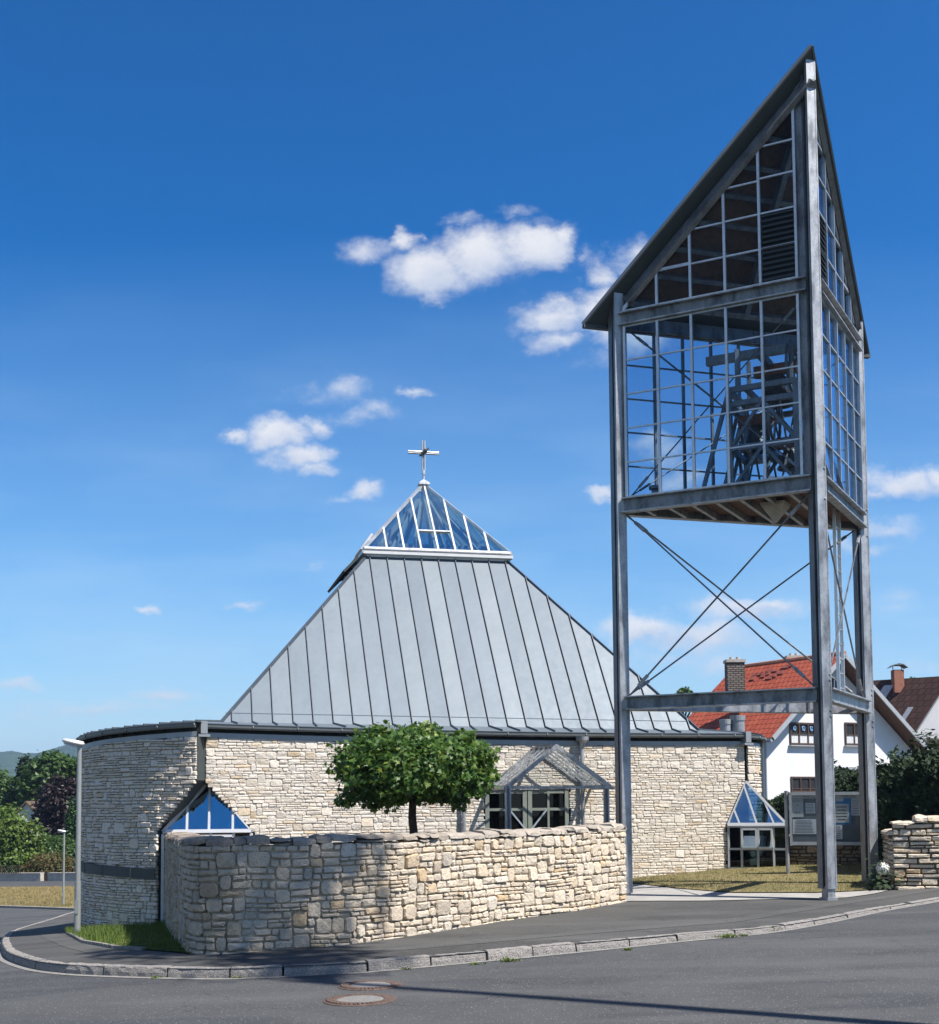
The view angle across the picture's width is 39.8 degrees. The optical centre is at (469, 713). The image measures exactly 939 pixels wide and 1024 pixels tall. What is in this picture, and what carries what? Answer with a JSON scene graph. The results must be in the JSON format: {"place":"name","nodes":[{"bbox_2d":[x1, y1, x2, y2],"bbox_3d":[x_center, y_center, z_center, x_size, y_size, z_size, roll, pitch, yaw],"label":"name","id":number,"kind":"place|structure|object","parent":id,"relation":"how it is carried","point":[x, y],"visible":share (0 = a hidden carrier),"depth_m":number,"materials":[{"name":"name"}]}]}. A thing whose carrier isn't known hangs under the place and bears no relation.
{"place":"outdoors","nodes":[
{"label":"outdoors","id":0,"kind":"place"},
{"bbox_2d":[0,885,74,907],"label":"verge","id":1,"kind":"structure","parent":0,"point":[37,889],"depth_m":62.84,"materials":[{"name":"plant"}]},
{"bbox_2d":[58,829,65,904],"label":"street lamp","id":2,"kind":"object","parent":1,"relation":"on","point":[63,880],"visible":0.94,"depth_m":53.90,"materials":[{"name":"grey metal"}]},
{"bbox_2d":[0,745,76,785],"bbox_3d":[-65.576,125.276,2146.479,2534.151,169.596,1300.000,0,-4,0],"label":"hills","id":3,"kind":"structure","parent":0,"point":[9,760],"depth_m":2103.82,"materials":[{"name":"green plant"}]},
{"bbox_2d":[0,881,938,1023],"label":"road","id":4,"kind":"structure","parent":0,"point":[880,968],"depth_m":13.89,"materials":[{"name":"grey asphalt"}]},
{"bbox_2d":[0,905,73,909],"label":"kerb","id":5,"kind":"structure","parent":4,"relation":"on","point":[37,907],"depth_m":52.63,"materials":[{"name":"concrete"}]},
{"bbox_2d":[323,993,396,1006],"bbox_3d":[-1.124,2.951,13.356,0.762,0.061,0.762,0,-4,0],"label":"manhole cover","id":6,"kind":"object","parent":4,"relation":"on","point":[359,999],"visible":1,"depth_m":13.29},
{"bbox_2d":[338,980,401,990],"bbox_3d":[-1.092,3.001,14.302,0.709,0.059,0.709,0,-4,0],"label":"manhole cover","id":7,"kind":"object","parent":4,"relation":"on","point":[367,985],"visible":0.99,"depth_m":14.24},
{"bbox_2d":[53,904,781,977],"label":"kerb weeds","id":8,"kind":"object","parent":4,"relation":"on","point":[626,948],"visible":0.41,"depth_m":15.96,"materials":[{"name":"green plant"}]},
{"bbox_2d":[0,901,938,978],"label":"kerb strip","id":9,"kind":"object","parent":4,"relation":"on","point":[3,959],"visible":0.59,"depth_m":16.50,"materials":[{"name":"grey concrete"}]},
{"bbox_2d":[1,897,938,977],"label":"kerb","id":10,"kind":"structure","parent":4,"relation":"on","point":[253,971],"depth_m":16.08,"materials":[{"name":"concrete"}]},
{"bbox_2d":[0,0,938,752],"label":"sky","id":11,"kind":"structure","parent":0,"point":[256,256],"materials":[{"name":"blue"}]},
{"bbox_2d":[2,888,938,968],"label":"pavement","id":12,"kind":"structure","parent":0,"point":[31,940],"depth_m":18.67,"materials":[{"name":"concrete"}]},
{"bbox_2d":[62,738,84,932],"bbox_3d":[-7.502,2.340,24.523,0.386,3.778,0.230,0,-4,0],"label":"street lamp","id":13,"kind":"object","parent":12,"relation":"on","point":[77,744],"visible":0.94,"depth_m":24.49,"materials":[{"name":"grey metal"}]},
{"bbox_2d":[66,932,145,950],"bbox_3d":[-6.655,3.906,22.442,0.502,0.784,10.646,1,-4,-22],"label":"edging","id":14,"kind":"object","parent":12,"relation":"on","point":[80,939],"visible":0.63,"depth_m":18.68,"materials":[{"name":"concrete"}]},
{"bbox_2d":[64,919,190,952],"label":"patch grass","id":15,"kind":"structure","parent":12,"relation":"on","point":[86,931],"depth_m":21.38,"materials":[{"name":"green plant"}]},
{"bbox_2d":[582,45,878,900],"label":"bell tower","id":16,"kind":"structure","parent":12,"relation":"on","point":[748,243],"depth_m":24.06,"materials":[{"name":"metal"}]},
{"bbox_2d":[738,412,775,454],"bbox_3d":[5.351,-5.201,24.134,0.615,0.737,0.615,1,-4,-22],"label":"church bell","id":17,"kind":"object","parent":16,"relation":"hanging from","point":[756,426],"visible":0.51,"depth_m":24.03,"materials":[{"name":"brown metal"}]},
{"bbox_2d":[753,360,797,409],"bbox_3d":[5.706,-6.109,24.195,0.714,0.822,0.714,1,-4,-22],"label":"church bell","id":18,"kind":"object","parent":16,"relation":"hanging from","point":[775,375],"visible":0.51,"depth_m":24.10,"materials":[{"name":"brown metal"}]},
{"bbox_2d":[774,436,794,471],"bbox_3d":[5.951,-4.804,24.038,0.518,0.652,0.518,1,-4,-20],"label":"church bell","id":19,"kind":"object","parent":16,"relation":"hanging from","point":[790,466],"visible":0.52,"depth_m":23.97,"materials":[{"name":"brown metal"}]},
{"bbox_2d":[633,863,882,892],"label":"lawn","id":20,"kind":"structure","parent":0,"point":[843,872],"depth_m":27.45,"materials":[{"name":"plant"}]},
{"bbox_2d":[764,759,880,833],"bbox_3d":[8.941,2.374,33.545,4.042,2.389,2.439,-3,-4,29],"label":"hedge","id":21,"kind":"object","parent":20,"relation":"on","point":[777,802],"visible":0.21,"depth_m":32.80,"materials":[{"name":"green plant"}]},
{"bbox_2d":[789,834,860,864],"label":"retaining wall","id":22,"kind":"structure","parent":20,"relation":"on","point":[803,854],"depth_m":30.37,"materials":[{"name":"stone"}]},
{"bbox_2d":[784,791,880,873],"bbox_3d":[7.950,2.569,28.292,2.097,1.821,0.150,-1,-4,12],"label":"notice board","id":23,"kind":"object","parent":20,"relation":"on","point":[800,817],"visible":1,"depth_m":28.40,"materials":[{"name":"metal"}]},
{"bbox_2d":[859,853,905,890],"bbox_3d":[7.594,2.943,23.999,0.738,0.758,0.605,0,-4,-9],"label":"hydrangea","id":24,"kind":"object","parent":20,"relation":"on","point":[879,880],"visible":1,"depth_m":23.88,"materials":[{"name":"white plant"}]},
{"bbox_2d":[848,728,938,869],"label":"hedge","id":25,"kind":"object","parent":20,"relation":"on","point":[907,787],"visible":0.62,"depth_m":27.35,"materials":[{"name":"green plant"}]},
{"bbox_2d":[887,749,894,764],"bbox_3d":[9.470,1.221,29.001,0.566,0.920,0.481,0,-4,0],"label":"garden shoot","id":26,"kind":"object","parent":25,"relation":"on","point":[889,755],"visible":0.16,"depth_m":29.00,"materials":[{"name":"green plant"}]},
{"bbox_2d":[625,884,890,900],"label":"path","id":27,"kind":"structure","parent":0,"point":[647,893],"depth_m":23.43,"materials":[{"name":"concrete"}]},
{"bbox_3d":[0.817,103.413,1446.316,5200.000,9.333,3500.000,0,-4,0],"label":"ground","id":28,"kind":"structure","parent":0,"visible":0},
{"bbox_2d":[0,765,17,813],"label":"tree","id":29,"kind":"object","parent":28,"relation":"on","point":[5,792],"visible":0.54,"depth_m":118.76,"materials":[{"name":"green plant"}]},
{"bbox_2d":[9,753,31,801],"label":"tree","id":30,"kind":"object","parent":28,"relation":"on","point":[24,760],"visible":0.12,"depth_m":117.10,"materials":[{"name":"green plant"}]},
{"bbox_2d":[0,872,43,880],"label":"roadside wall","id":31,"kind":"structure","parent":28,"relation":"on","point":[39,876],"depth_m":80.73,"materials":[{"name":"concrete"}]},
{"bbox_2d":[0,865,20,872],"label":"lattice fence","id":32,"kind":"object","parent":31,"relation":"on","point":[7,867],"visible":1,"depth_m":81.06,"materials":[{"name":"grey wood"}]},
{"bbox_2d":[44,872,50,880],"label":"gate","id":33,"kind":"structure","parent":31,"relation":"attached to","point":[45,876],"depth_m":80.33,"materials":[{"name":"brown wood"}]},
{"bbox_2d":[0,803,52,872],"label":"tree","id":34,"kind":"object","parent":28,"relation":"on","point":[16,848],"visible":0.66,"depth_m":88.83,"materials":[{"name":"green plant"}]},
{"bbox_2d":[15,801,41,837],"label":"cottage","id":35,"kind":"structure","parent":28,"relation":"on","point":[25,805],"depth_m":105.47,"materials":[{"name":"white paint"}]},
{"bbox_2d":[10,851,74,872],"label":"shrub","id":36,"kind":"object","parent":28,"relation":"on","point":[54,864],"visible":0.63,"depth_m":87.09,"materials":[{"name":"green plant"}]},
{"bbox_2d":[10,749,76,810],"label":"tree","id":37,"kind":"object","parent":28,"relation":"on","point":[47,765],"visible":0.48,"depth_m":113.86,"materials":[{"name":"green plant"}]},
{"bbox_2d":[28,773,76,838],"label":"tree","id":38,"kind":"object","parent":28,"relation":"on","point":[50,811],"visible":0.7,"depth_m":101.83,"materials":[{"name":"purple plant"}]},
{"bbox_2d":[38,832,75,871],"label":"shrub","id":39,"kind":"object","parent":28,"relation":"on","point":[55,844],"visible":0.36,"depth_m":91.23,"materials":[{"name":"green plant"}]},
{"bbox_2d":[47,872,74,880],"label":"roadside wall","id":40,"kind":"structure","parent":28,"relation":"on","point":[58,876],"depth_m":79.33,"materials":[{"name":"concrete"}]},
{"bbox_2d":[64,796,81,842],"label":"tree","id":41,"kind":"object","parent":28,"relation":"on","point":[71,823],"visible":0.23,"depth_m":92.98,"materials":[{"name":"green plant"}]},
{"bbox_2d":[164,822,626,953],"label":"garden wall","id":42,"kind":"structure","parent":28,"relation":"on","point":[232,895],"depth_m":17.82,"materials":[{"name":"stone"}]},
{"bbox_2d":[324,719,503,833],"bbox_3d":[-0.969,1.769,22.204,3.162,3.418,3.337,0,-4,0],"label":"maple tree","id":43,"kind":"object","parent":28,"relation":"on","point":[388,768],"visible":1,"depth_m":21.90,"materials":[{"name":"green plant"}]},
{"bbox_2d":[76,440,785,926],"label":"church","id":44,"kind":"structure","parent":28,"relation":"on","point":[440,610],"depth_m":30.38,"materials":[{"name":"stone"}]},
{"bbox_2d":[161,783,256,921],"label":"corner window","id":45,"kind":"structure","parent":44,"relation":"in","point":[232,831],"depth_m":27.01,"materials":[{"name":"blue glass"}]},
{"bbox_2d":[482,789,568,829],"bbox_3d":[1.303,2.815,29.419,2.042,2.218,0.555,1,-4,-19],"label":"door","id":46,"kind":"structure","parent":44,"relation":"in","point":[548,808],"depth_m":29.44,"materials":[{"name":"paint"}]},
{"bbox_2d":[675,686,693,717],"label":"tree","id":47,"kind":"object","parent":28,"relation":"on","point":[685,689],"visible":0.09,"depth_m":95.06,"materials":[{"name":"green plant"}]},
{"bbox_2d":[688,651,929,799],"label":"house","id":48,"kind":"structure","parent":28,"relation":"on","point":[788,757],"depth_m":60.41,"materials":[{"name":"white paint"}]},
{"bbox_2d":[788,722,813,746],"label":"window","id":49,"kind":"structure","parent":48,"relation":"in","point":[800,733],"depth_m":58.92,"materials":[{"name":"grey glass"}]},
{"bbox_2d":[790,777,814,791],"bbox_3d":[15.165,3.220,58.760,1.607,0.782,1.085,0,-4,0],"label":"window","id":50,"kind":"structure","parent":48,"relation":"in","point":[798,784],"depth_m":58.77,"materials":[{"name":"brown wood"}]},
{"bbox_2d":[832,676,836,687],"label":"window","id":51,"kind":"structure","parent":48,"relation":"in","point":[834,684],"depth_m":60.18,"materials":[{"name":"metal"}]},
{"bbox_2d":[844,722,857,746],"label":"window","id":52,"kind":"structure","parent":48,"relation":"in","point":[850,729],"depth_m":60.57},
{"bbox_2d":[873,663,938,750],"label":"house","id":53,"kind":"structure","parent":28,"relation":"on","point":[914,702],"depth_m":72.62,"materials":[{"name":"white paint"}]},
{"bbox_2d":[881,814,938,889],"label":"boundary wall","id":54,"kind":"structure","parent":28,"relation":"on","point":[911,848],"depth_m":23.99,"materials":[{"name":"stone"}]}
]}

